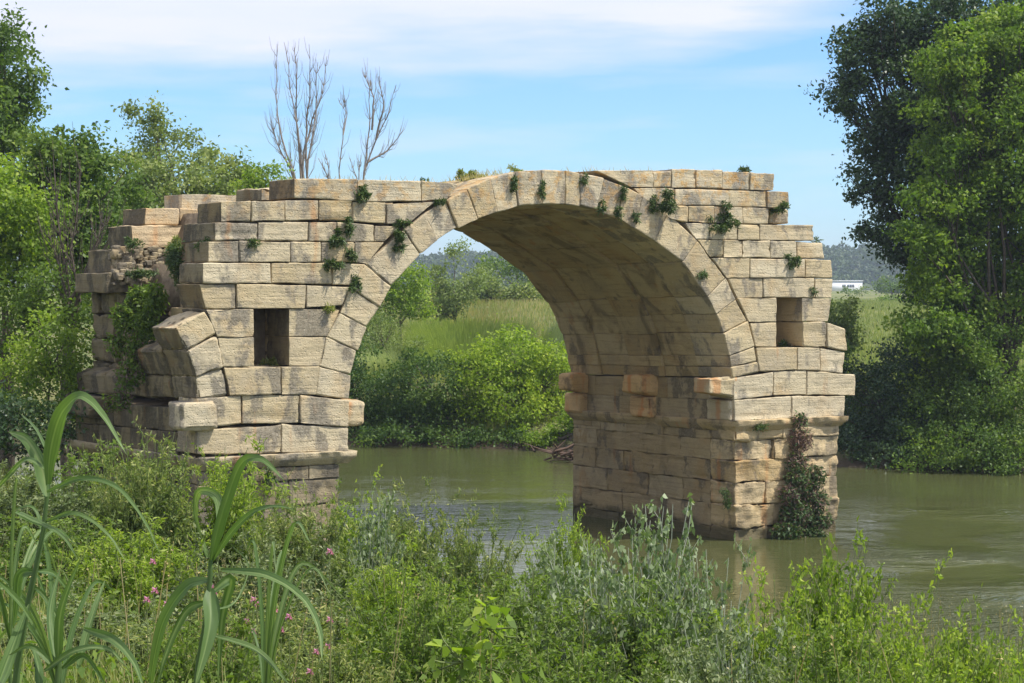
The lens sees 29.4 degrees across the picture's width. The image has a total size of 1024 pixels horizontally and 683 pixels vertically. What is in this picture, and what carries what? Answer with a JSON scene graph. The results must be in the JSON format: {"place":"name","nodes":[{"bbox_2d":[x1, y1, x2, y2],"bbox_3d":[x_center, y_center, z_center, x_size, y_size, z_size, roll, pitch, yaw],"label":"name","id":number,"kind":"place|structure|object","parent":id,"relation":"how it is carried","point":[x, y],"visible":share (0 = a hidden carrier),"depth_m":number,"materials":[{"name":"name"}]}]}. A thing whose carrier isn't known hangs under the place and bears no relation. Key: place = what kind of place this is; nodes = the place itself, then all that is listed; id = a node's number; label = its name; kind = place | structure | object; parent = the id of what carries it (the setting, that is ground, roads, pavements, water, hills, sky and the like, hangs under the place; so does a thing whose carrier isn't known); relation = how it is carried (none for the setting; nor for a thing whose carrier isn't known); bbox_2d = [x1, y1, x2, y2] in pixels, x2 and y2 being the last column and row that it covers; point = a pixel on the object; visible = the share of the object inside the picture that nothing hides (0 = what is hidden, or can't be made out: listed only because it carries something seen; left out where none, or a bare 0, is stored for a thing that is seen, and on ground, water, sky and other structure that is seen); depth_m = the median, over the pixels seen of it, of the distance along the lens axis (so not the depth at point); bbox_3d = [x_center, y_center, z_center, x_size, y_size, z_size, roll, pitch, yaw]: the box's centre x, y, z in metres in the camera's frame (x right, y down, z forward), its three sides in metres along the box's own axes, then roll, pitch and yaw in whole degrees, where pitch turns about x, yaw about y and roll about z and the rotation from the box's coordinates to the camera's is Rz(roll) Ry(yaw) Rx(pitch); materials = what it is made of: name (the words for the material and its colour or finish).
{"place":"outdoors","nodes":[
{"label":"outdoors","id":0,"kind":"place"},
{"bbox_2d":[7,258,904,289],"bbox_3d":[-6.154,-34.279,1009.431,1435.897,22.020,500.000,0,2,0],"label":"wooded hill","id":1,"kind":"structure","parent":0,"point":[856,270],"depth_m":809.44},
{"bbox_2d":[4,240,1014,285],"bbox_3d":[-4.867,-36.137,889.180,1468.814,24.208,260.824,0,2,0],"label":"wood","id":2,"kind":"object","parent":1,"relation":"on","point":[844,264],"visible":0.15,"depth_m":865.07,"materials":[{"name":"green plant"}]},
{"bbox_2d":[456,596,522,664],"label":"round leaved creeper","id":3,"kind":"object","parent":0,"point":[490,622],"visible":1,"depth_m":7.22,"materials":[{"name":"green plant"}]},
{"bbox_2d":[258,165,727,182],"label":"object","id":4,"kind":"structure","parent":0,"point":[468,175],"depth_m":42.13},
{"bbox_2d":[0,0,1021,262],"label":"sky","id":5,"kind":"structure","parent":0,"point":[530,85],"materials":[{"name":"blue"}]},
{"bbox_2d":[0,290,1023,470],"bbox_3d":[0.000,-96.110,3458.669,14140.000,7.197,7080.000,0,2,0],"label":"ground","id":6,"kind":"structure","parent":0,"point":[844,462],"depth_m":72.45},
{"bbox_2d":[0,1,68,168],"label":"tall tree","id":7,"kind":"object","parent":6,"relation":"on","point":[18,98],"visible":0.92,"depth_m":59.49,"materials":[{"name":"green plant"}]},
{"bbox_2d":[0,477,78,682],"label":"young cane","id":8,"kind":"object","parent":6,"relation":"on","point":[29,558],"visible":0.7,"depth_m":5.04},
{"bbox_2d":[0,135,84,476],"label":"leafy tree","id":9,"kind":"object","parent":6,"relation":"on","point":[16,222],"visible":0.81,"depth_m":47.45,"materials":[{"name":"green plant"}]},
{"bbox_2d":[0,298,95,495],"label":"dense shrub","id":10,"kind":"object","parent":6,"relation":"on","point":[33,368],"visible":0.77,"depth_m":43.63,"materials":[{"name":"green plant"}]},
{"bbox_2d":[0,257,95,478],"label":"dense shrub","id":11,"kind":"object","parent":6,"relation":"on","point":[31,297],"visible":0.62,"depth_m":46.48,"materials":[{"name":"green plant"}]},
{"bbox_2d":[0,379,111,470],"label":"dense shrub","id":12,"kind":"object","parent":6,"relation":"on","point":[25,426],"visible":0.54,"depth_m":40.89,"materials":[{"name":"green plant"}]},
{"bbox_2d":[0,505,112,682],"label":"young cane","id":13,"kind":"object","parent":6,"relation":"on","point":[45,647],"visible":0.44,"depth_m":5.25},
{"bbox_2d":[0,456,118,560],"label":"bushy herb","id":14,"kind":"object","parent":6,"relation":"on","point":[68,504],"visible":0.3,"depth_m":26.92,"materials":[{"name":"green plant"}]},
{"bbox_2d":[0,558,142,682],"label":"giant reed","id":15,"kind":"object","parent":6,"relation":"on","point":[55,631],"visible":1,"depth_m":3.92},
{"bbox_2d":[2,120,142,493],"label":"leafy tree","id":16,"kind":"object","parent":6,"relation":"on","point":[96,164],"visible":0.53,"depth_m":51.36,"materials":[{"name":"green plant"}]},
{"bbox_2d":[0,391,159,682],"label":"giant reed","id":17,"kind":"object","parent":6,"relation":"on","point":[44,464],"visible":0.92,"depth_m":4.60,"materials":[{"name":"plant"}]},
{"bbox_2d":[35,122,126,419],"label":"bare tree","id":18,"kind":"object","parent":6,"relation":"on","point":[71,246],"visible":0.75,"depth_m":46.43,"materials":[{"name":"green plant"}]},
{"bbox_2d":[0,509,163,613],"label":"bushy herb","id":19,"kind":"object","parent":6,"relation":"on","point":[51,545],"visible":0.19,"depth_m":19.86,"materials":[{"name":"green plant"}]},
{"bbox_2d":[19,438,177,563],"bbox_3d":[-6.238,2.740,29.014,2.583,2.564,2.466,1,2,27],"label":"bushy herb","id":20,"kind":"object","parent":6,"relation":"on","point":[72,461],"visible":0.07,"depth_m":29.00,"materials":[{"name":"green plant"}]},
{"bbox_2d":[0,570,225,682],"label":"bushy herb","id":21,"kind":"object","parent":6,"relation":"on","point":[117,615],"visible":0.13,"depth_m":12.89,"materials":[{"name":"green plant"}]},
{"bbox_2d":[75,168,161,394],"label":"leafy tree","id":22,"kind":"object","parent":6,"relation":"on","point":[137,197],"visible":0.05,"depth_m":59.62,"materials":[{"name":"green plant"}]},
{"bbox_2d":[57,512,223,633],"bbox_3d":[-3.420,2.374,18.009,1.416,1.634,1.562,0,2,6],"label":"feathery herb","id":23,"kind":"object","parent":6,"relation":"on","point":[146,549],"visible":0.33,"depth_m":17.98,"materials":[{"name":"green plant"}]},
{"bbox_2d":[86,417,210,588],"bbox_3d":[-4.854,2.468,26.063,1.773,2.995,1.635,1,2,34],"label":"feathery herb","id":24,"kind":"object","parent":6,"relation":"on","point":[162,498],"visible":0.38,"depth_m":25.83,"materials":[{"name":"green plant"}]},
{"bbox_2d":[111,90,221,191],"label":"slender tree","id":25,"kind":"object","parent":6,"relation":"on","point":[155,131],"visible":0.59,"depth_m":81.63,"materials":[{"name":"green plant"}]},
{"bbox_2d":[100,142,247,253],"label":"leafy tree","id":26,"kind":"object","parent":6,"relation":"on","point":[192,183],"visible":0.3,"depth_m":71.13,"materials":[{"name":"green plant"}]},
{"bbox_2d":[104,598,297,682],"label":"bushy herb","id":27,"kind":"object","parent":6,"relation":"on","point":[174,661],"visible":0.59,"depth_m":9.53,"materials":[{"name":"green plant"}]},
{"bbox_2d":[102,576,345,680],"bbox_3d":[-1.738,2.122,12.548,1.550,1.280,1.430,-2,2,-43],"label":"feathery herb","id":28,"kind":"object","parent":6,"relation":"on","point":[285,638],"visible":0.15,"depth_m":12.46,"materials":[{"name":"green plant"}]},
{"bbox_2d":[149,453,322,682],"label":"giant reed","id":29,"kind":"object","parent":6,"relation":"on","point":[215,615],"visible":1,"depth_m":4.20,"materials":[{"name":"plant"}]},
{"bbox_2d":[183,140,288,193],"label":"leafy tree","id":30,"kind":"object","parent":6,"relation":"on","point":[231,158],"visible":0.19,"depth_m":77.40,"materials":[{"name":"green plant"}]},
{"bbox_2d":[175,433,302,598],"bbox_3d":[-3.765,2.743,27.082,1.718,2.938,1.557,1,2,33],"label":"feathery herb","id":31,"kind":"object","parent":6,"relation":"on","point":[243,497],"visible":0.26,"depth_m":26.84,"materials":[{"name":"green plant"}]},
{"bbox_2d":[215,156,295,194],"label":"tree","id":32,"kind":"object","parent":6,"relation":"on","point":[252,181],"visible":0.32,"depth_m":69.48,"materials":[{"name":"green plant"}]},
{"bbox_2d":[159,519,355,635],"bbox_3d":[-2.181,2.390,17.085,1.698,1.686,1.794,-1,2,-35],"label":"bushy herb","id":33,"kind":"object","parent":6,"relation":"on","point":[262,563],"visible":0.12,"depth_m":17.06,"materials":[{"name":"green plant"}]},
{"bbox_2d":[246,521,342,682],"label":"young cane","id":34,"kind":"object","parent":6,"relation":"on","point":[270,631],"visible":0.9,"depth_m":5.58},
{"bbox_2d":[236,476,364,619],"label":"feathery herb","id":35,"kind":"object","parent":6,"relation":"on","point":[298,536],"visible":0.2,"depth_m":23.96,"materials":[{"name":"green plant"}]},
{"bbox_2d":[245,618,416,682],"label":"feathery herb","id":36,"kind":"object","parent":6,"relation":"on","point":[343,668],"visible":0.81,"depth_m":10.47,"materials":[{"name":"green plant"}]},
{"bbox_2d":[249,556,461,666],"bbox_3d":[-1.218,2.382,15.135,1.794,1.398,1.698,0,2,1],"label":"bushy herb","id":37,"kind":"object","parent":6,"relation":"on","point":[298,600],"visible":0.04,"depth_m":14.97,"materials":[{"name":"green plant"}]},
{"bbox_2d":[312,464,423,613],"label":"green shrub","id":38,"kind":"object","parent":6,"relation":"on","point":[352,532],"visible":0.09,"depth_m":24.92,"materials":[{"name":"green plant"}]},
{"bbox_2d":[338,333,406,439],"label":"river bush","id":39,"kind":"object","parent":6,"relation":"on","point":[354,380],"visible":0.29,"depth_m":73.97,"materials":[{"name":"green plant"}]},
{"bbox_2d":[343,486,406,585],"bbox_3d":[-1.489,2.665,21.086,0.657,2.236,0.883,0,2,-13],"label":"silver poplar sapling","id":40,"kind":"object","parent":6,"relation":"on","point":[366,554],"visible":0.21,"depth_m":20.94,"materials":[{"name":"green plant"}]},
{"bbox_2d":[361,301,436,366],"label":"feathery shrub","id":41,"kind":"object","parent":6,"relation":"on","point":[372,323],"visible":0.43,"depth_m":83.98,"materials":[{"name":"green plant"}]},
{"bbox_2d":[338,532,460,671],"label":"feathery herb","id":42,"kind":"object","parent":6,"relation":"on","point":[387,576],"visible":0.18,"depth_m":13.98,"materials":[{"name":"green plant"}]},
{"bbox_2d":[347,474,464,597],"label":"feathery herb","id":43,"kind":"object","parent":6,"relation":"on","point":[407,528],"visible":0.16,"depth_m":22.05,"materials":[{"name":"green plant"}]},
{"bbox_2d":[303,572,510,682],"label":"bushy herb","id":44,"kind":"object","parent":6,"relation":"on","point":[416,649],"visible":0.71,"depth_m":11.01,"materials":[{"name":"green plant"}]},
{"bbox_2d":[375,260,441,338],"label":"leafy tree","id":45,"kind":"object","parent":6,"relation":"on","point":[412,299],"visible":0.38,"depth_m":97.30,"materials":[{"name":"green plant"}]},
{"bbox_2d":[319,555,526,636],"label":"bushy herb","id":46,"kind":"object","parent":6,"relation":"on","point":[438,572],"visible":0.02,"depth_m":17.05,"materials":[{"name":"green plant"}]},
{"bbox_2d":[348,343,533,448],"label":"river bush","id":47,"kind":"object","parent":6,"relation":"on","point":[427,406],"visible":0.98,"depth_m":72.61,"materials":[{"name":"green plant"}]},
{"bbox_2d":[400,236,492,325],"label":"open tree","id":48,"kind":"object","parent":6,"relation":"on","point":[448,302],"visible":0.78,"depth_m":111.42,"materials":[{"name":"green plant"}]},
{"bbox_2d":[350,583,580,682],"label":"bushy herb","id":49,"kind":"object","parent":6,"relation":"on","point":[468,612],"visible":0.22,"depth_m":12.09,"materials":[{"name":"green plant"}]},
{"bbox_2d":[425,627,508,682],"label":"round leaved creeper","id":50,"kind":"object","parent":6,"relation":"on","point":[467,665],"visible":0.99,"depth_m":7.23,"materials":[{"name":"green plant"}]},
{"bbox_2d":[378,289,556,341],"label":"dry grass","id":51,"kind":"structure","parent":6,"relation":"on","point":[478,303],"depth_m":122.43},
{"bbox_2d":[416,488,525,627],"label":"feathery herb","id":52,"kind":"object","parent":6,"relation":"on","point":[466,551],"visible":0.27,"depth_m":18.98,"materials":[{"name":"green plant"}]},
{"bbox_2d":[352,317,590,377],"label":"bank reeds","id":53,"kind":"object","parent":6,"relation":"on","point":[449,336],"visible":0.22,"depth_m":89.11,"materials":[{"name":"green plant"}]},
{"bbox_2d":[421,263,544,300],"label":"hedge bush","id":54,"kind":"object","parent":6,"relation":"on","point":[515,292],"visible":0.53,"depth_m":134.19,"materials":[{"name":"green plant"}]},
{"bbox_2d":[430,313,570,436],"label":"river bush","id":55,"kind":"object","parent":6,"relation":"on","point":[501,381],"visible":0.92,"depth_m":72.83,"materials":[{"name":"green plant"}]},
{"bbox_2d":[472,250,537,292],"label":"hedge bush","id":56,"kind":"object","parent":6,"relation":"on","point":[508,269],"visible":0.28,"depth_m":169.69,"materials":[{"name":"green plant"}]},
{"bbox_2d":[0,461,1023,682],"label":"bank grass","id":57,"kind":"structure","parent":6,"relation":"on","point":[74,675],"depth_m":12.58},
{"bbox_2d":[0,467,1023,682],"bbox_3d":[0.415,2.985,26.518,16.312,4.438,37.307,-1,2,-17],"label":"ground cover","id":58,"kind":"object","parent":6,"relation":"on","point":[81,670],"visible":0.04,"depth_m":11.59,"materials":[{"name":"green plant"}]},
{"bbox_2d":[0,493,1023,682],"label":"seed stalks","id":59,"kind":"object","parent":6,"relation":"on","point":[163,572],"visible":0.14,"depth_m":11.09,"materials":[{"name":"green plant"}]},
{"bbox_2d":[445,561,612,682],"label":"bushy herb","id":60,"kind":"object","parent":6,"relation":"on","point":[518,610],"visible":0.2,"depth_m":14.94,"materials":[{"name":"green plant"}]},
{"bbox_2d":[513,392,573,449],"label":"river bush","id":61,"kind":"object","parent":6,"relation":"on","point":[552,434],"visible":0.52,"depth_m":70.53,"materials":[{"name":"green plant"}]},
{"bbox_2d":[517,492,609,622],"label":"feathery herb","id":62,"kind":"object","parent":6,"relation":"on","point":[574,549],"visible":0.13,"depth_m":17.97,"materials":[{"name":"green plant"}]},
{"bbox_2d":[461,618,670,682],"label":"bushy herb","id":63,"kind":"object","parent":6,"relation":"on","point":[512,650],"visible":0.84,"depth_m":9.63,"materials":[{"name":"green plant"}]},
{"bbox_2d":[525,529,608,641],"bbox_3d":[0.457,2.436,16.087,0.649,1.814,0.749,1,2,41],"label":"silver poplar sapling","id":64,"kind":"object","parent":6,"relation":"on","point":[562,589],"visible":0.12,"depth_m":16.11,"materials":[{"name":"green plant"}]},
{"bbox_2d":[522,539,670,681],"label":"silver poplar sapling","id":65,"kind":"object","parent":6,"relation":"on","point":[578,583],"visible":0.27,"depth_m":13.09,"materials":[{"name":"green plant"}]},
{"bbox_2d":[510,572,762,682],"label":"bushy herb","id":66,"kind":"object","parent":6,"relation":"on","point":[648,640],"visible":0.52,"depth_m":11.40,"materials":[{"name":"green plant"}]},
{"bbox_2d":[587,536,697,682],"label":"silver poplar sapling","id":67,"kind":"object","parent":6,"relation":"on","point":[607,583],"visible":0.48,"depth_m":11.49,"materials":[{"name":"green plant"}]},
{"bbox_2d":[597,492,721,673],"bbox_3d":[1.014,2.144,14.097,0.947,2.077,0.949,-1,2,-22],"label":"silver poplar sapling","id":68,"kind":"object","parent":6,"relation":"on","point":[650,570],"visible":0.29,"depth_m":14.00,"materials":[{"name":"green plant"}]},
{"bbox_2d":[342,290,1023,435],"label":"meadow grass","id":69,"kind":"structure","parent":6,"relation":"on","point":[869,304],"depth_m":116.22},
{"bbox_2d":[398,271,1001,292],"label":"hedgerow","id":70,"kind":"object","parent":6,"relation":"on","point":[514,279],"visible":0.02,"depth_m":510.43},
{"bbox_2d":[659,533,757,681],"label":"silver poplar sapling","id":71,"kind":"object","parent":6,"relation":"on","point":[690,603],"visible":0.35,"depth_m":12.55,"materials":[{"name":"green plant"}]},
{"bbox_2d":[626,618,814,682],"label":"bushy herb","id":72,"kind":"object","parent":6,"relation":"on","point":[703,667],"visible":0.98,"depth_m":9.09,"materials":[{"name":"green plant"}]},
{"bbox_2d":[679,606,788,682],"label":"silver poplar sapling","id":73,"kind":"object","parent":6,"relation":"on","point":[747,658],"visible":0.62,"depth_m":10.54,"materials":[{"name":"green plant"}]},
{"bbox_2d":[713,556,851,682],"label":"green shrub","id":74,"kind":"object","parent":6,"relation":"on","point":[762,638],"visible":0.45,"depth_m":11.06,"materials":[{"name":"green plant"}]},
{"bbox_2d":[765,516,897,680],"bbox_3d":[1.893,1.960,11.499,0.784,1.914,0.767,0,2,2],"label":"green shrub","id":75,"kind":"object","parent":6,"relation":"on","point":[821,574],"visible":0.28,"depth_m":11.50,"materials":[{"name":"green plant"}]},
{"bbox_2d":[832,280,862,290],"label":"white building","id":76,"kind":"structure","parent":6,"relation":"on","point":[837,285],"depth_m":680.39,"materials":[{"name":"metal"}]},
{"bbox_2d":[756,603,939,682],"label":"bushy herb","id":77,"kind":"object","parent":6,"relation":"on","point":[825,667],"visible":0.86,"depth_m":9.55,"materials":[{"name":"green plant"}]},
{"bbox_2d":[822,291,874,360],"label":"olive shrub","id":78,"kind":"object","parent":6,"relation":"on","point":[846,311],"visible":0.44,"depth_m":69.55,"materials":[{"name":"green plant"}]},
{"bbox_2d":[836,334,874,425],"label":"dense shrub","id":79,"kind":"object","parent":6,"relation":"on","point":[845,366],"visible":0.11,"depth_m":66.19,"materials":[{"name":"green plant"}]},
{"bbox_2d":[800,548,952,682],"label":"green shrub","id":80,"kind":"object","parent":6,"relation":"on","point":[898,645],"visible":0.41,"depth_m":11.08,"materials":[{"name":"green plant"}]},
{"bbox_2d":[868,275,905,295],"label":"field tree","id":81,"kind":"object","parent":6,"relation":"on","point":[879,286],"visible":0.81,"depth_m":329.75,"materials":[{"name":"green plant"}]},
{"bbox_2d":[837,314,965,469],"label":"dense shrub","id":82,"kind":"object","parent":6,"relation":"on","point":[860,435],"visible":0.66,"depth_m":64.96,"materials":[{"name":"green plant"}]},
{"bbox_2d":[797,0,1023,311],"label":"dark tree","id":83,"kind":"object","parent":6,"relation":"on","point":[900,36],"visible":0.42,"depth_m":68.22,"materials":[{"name":"green plant"}]},
{"bbox_2d":[863,601,995,682],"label":"green shrub","id":84,"kind":"object","parent":6,"relation":"on","point":[902,676],"visible":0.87,"depth_m":10.13,"materials":[{"name":"green plant"}]},
{"bbox_2d":[874,316,1023,475],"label":"dense shrub","id":85,"kind":"object","parent":6,"relation":"on","point":[975,429],"visible":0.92,"depth_m":63.09,"materials":[{"name":"green plant"}]},
{"bbox_2d":[876,0,1023,416],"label":"light tree","id":86,"kind":"object","parent":6,"relation":"on","point":[960,217],"visible":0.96,"depth_m":64.17,"materials":[{"name":"green plant"}]},
{"bbox_2d":[924,583,1011,682],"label":"green shrub","id":87,"kind":"object","parent":6,"relation":"on","point":[963,641],"visible":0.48,"depth_m":10.56,"materials":[{"name":"green plant"}]},
{"bbox_2d":[951,604,1023,682],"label":"green shrub","id":88,"kind":"object","parent":6,"relation":"on","point":[1015,676],"visible":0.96,"depth_m":10.16,"materials":[{"name":"green plant"}]},
{"bbox_2d":[15,439,1023,660],"bbox_3d":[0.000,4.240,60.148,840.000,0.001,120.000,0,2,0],"label":"river water","id":89,"kind":"structure","parent":0,"point":[915,525],"depth_m":48.31,"materials":[{"name":"liquid"}]},
{"bbox_2d":[64,169,854,575],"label":"ruined stone bridge","id":90,"kind":"structure","parent":89,"relation":"in","point":[678,379],"depth_m":44.42,"materials":[{"name":"stone"}]},
{"bbox_2d":[101,279,169,415],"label":"climbing vine","id":91,"kind":"object","parent":90,"relation":"attached to","point":[140,320],"visible":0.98,"depth_m":40.12,"materials":[{"name":"green plant"}]},
{"bbox_2d":[125,266,159,281],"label":"wall plant","id":92,"kind":"object","parent":90,"relation":"attached to","point":[139,274],"depth_m":41.84,"materials":[{"name":"green plant"}]},
{"bbox_2d":[163,237,190,290],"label":"wall plant","id":93,"kind":"object","parent":90,"relation":"attached to","point":[173,260],"depth_m":39.42,"materials":[{"name":"green plant"}]},
{"bbox_2d":[261,38,332,178],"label":"bare tree","id":94,"kind":"object","parent":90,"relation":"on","point":[301,160],"visible":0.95,"depth_m":75.79,"materials":[{"name":"grey wood"}]},
{"bbox_2d":[321,257,345,271],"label":"wall plant","id":95,"kind":"object","parent":90,"relation":"attached to","point":[334,264],"depth_m":39.47,"materials":[{"name":"green plant"}]},
{"bbox_2d":[337,87,350,178],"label":"bare tree","id":96,"kind":"object","parent":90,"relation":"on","point":[346,111],"visible":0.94,"depth_m":77.84,"materials":[{"name":"brown wood"}]},
{"bbox_2d":[332,216,355,239],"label":"wall plant","id":97,"kind":"object","parent":90,"relation":"attached to","point":[348,227],"depth_m":39.64,"materials":[{"name":"green plant"}]},
{"bbox_2d":[354,183,372,203],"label":"wall plant","id":98,"kind":"object","parent":90,"relation":"attached to","point":[363,194],"depth_m":39.84,"materials":[{"name":"green plant"}]},
{"bbox_2d":[360,63,406,179],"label":"bare tree","id":99,"kind":"object","parent":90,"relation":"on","point":[366,161],"visible":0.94,"depth_m":76.80,"materials":[{"name":"brown wood"}]},
{"bbox_2d":[392,228,408,253],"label":"wall plant","id":100,"kind":"object","parent":90,"relation":"attached to","point":[399,236],"depth_m":40.34,"materials":[{"name":"green plant"}]},
{"bbox_2d":[647,187,678,215],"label":"wall plant","id":101,"kind":"object","parent":90,"relation":"attached to","point":[667,205],"depth_m":43.92,"materials":[{"name":"green plant"}]},
{"bbox_2d":[713,200,740,229],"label":"wall plant","id":102,"kind":"object","parent":90,"relation":"attached to","point":[727,216],"depth_m":45.02,"materials":[{"name":"green plant"}]},
{"bbox_2d":[769,410,834,539],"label":"creeper","id":103,"kind":"object","parent":90,"relation":"attached to","point":[798,514],"visible":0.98,"depth_m":46.18,"materials":[{"name":"green plant"}]},
{"bbox_2d":[524,440,573,460],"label":"driftwood pile","id":104,"kind":"object","parent":89,"relation":"in","point":[560,452],"visible":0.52,"depth_m":65.85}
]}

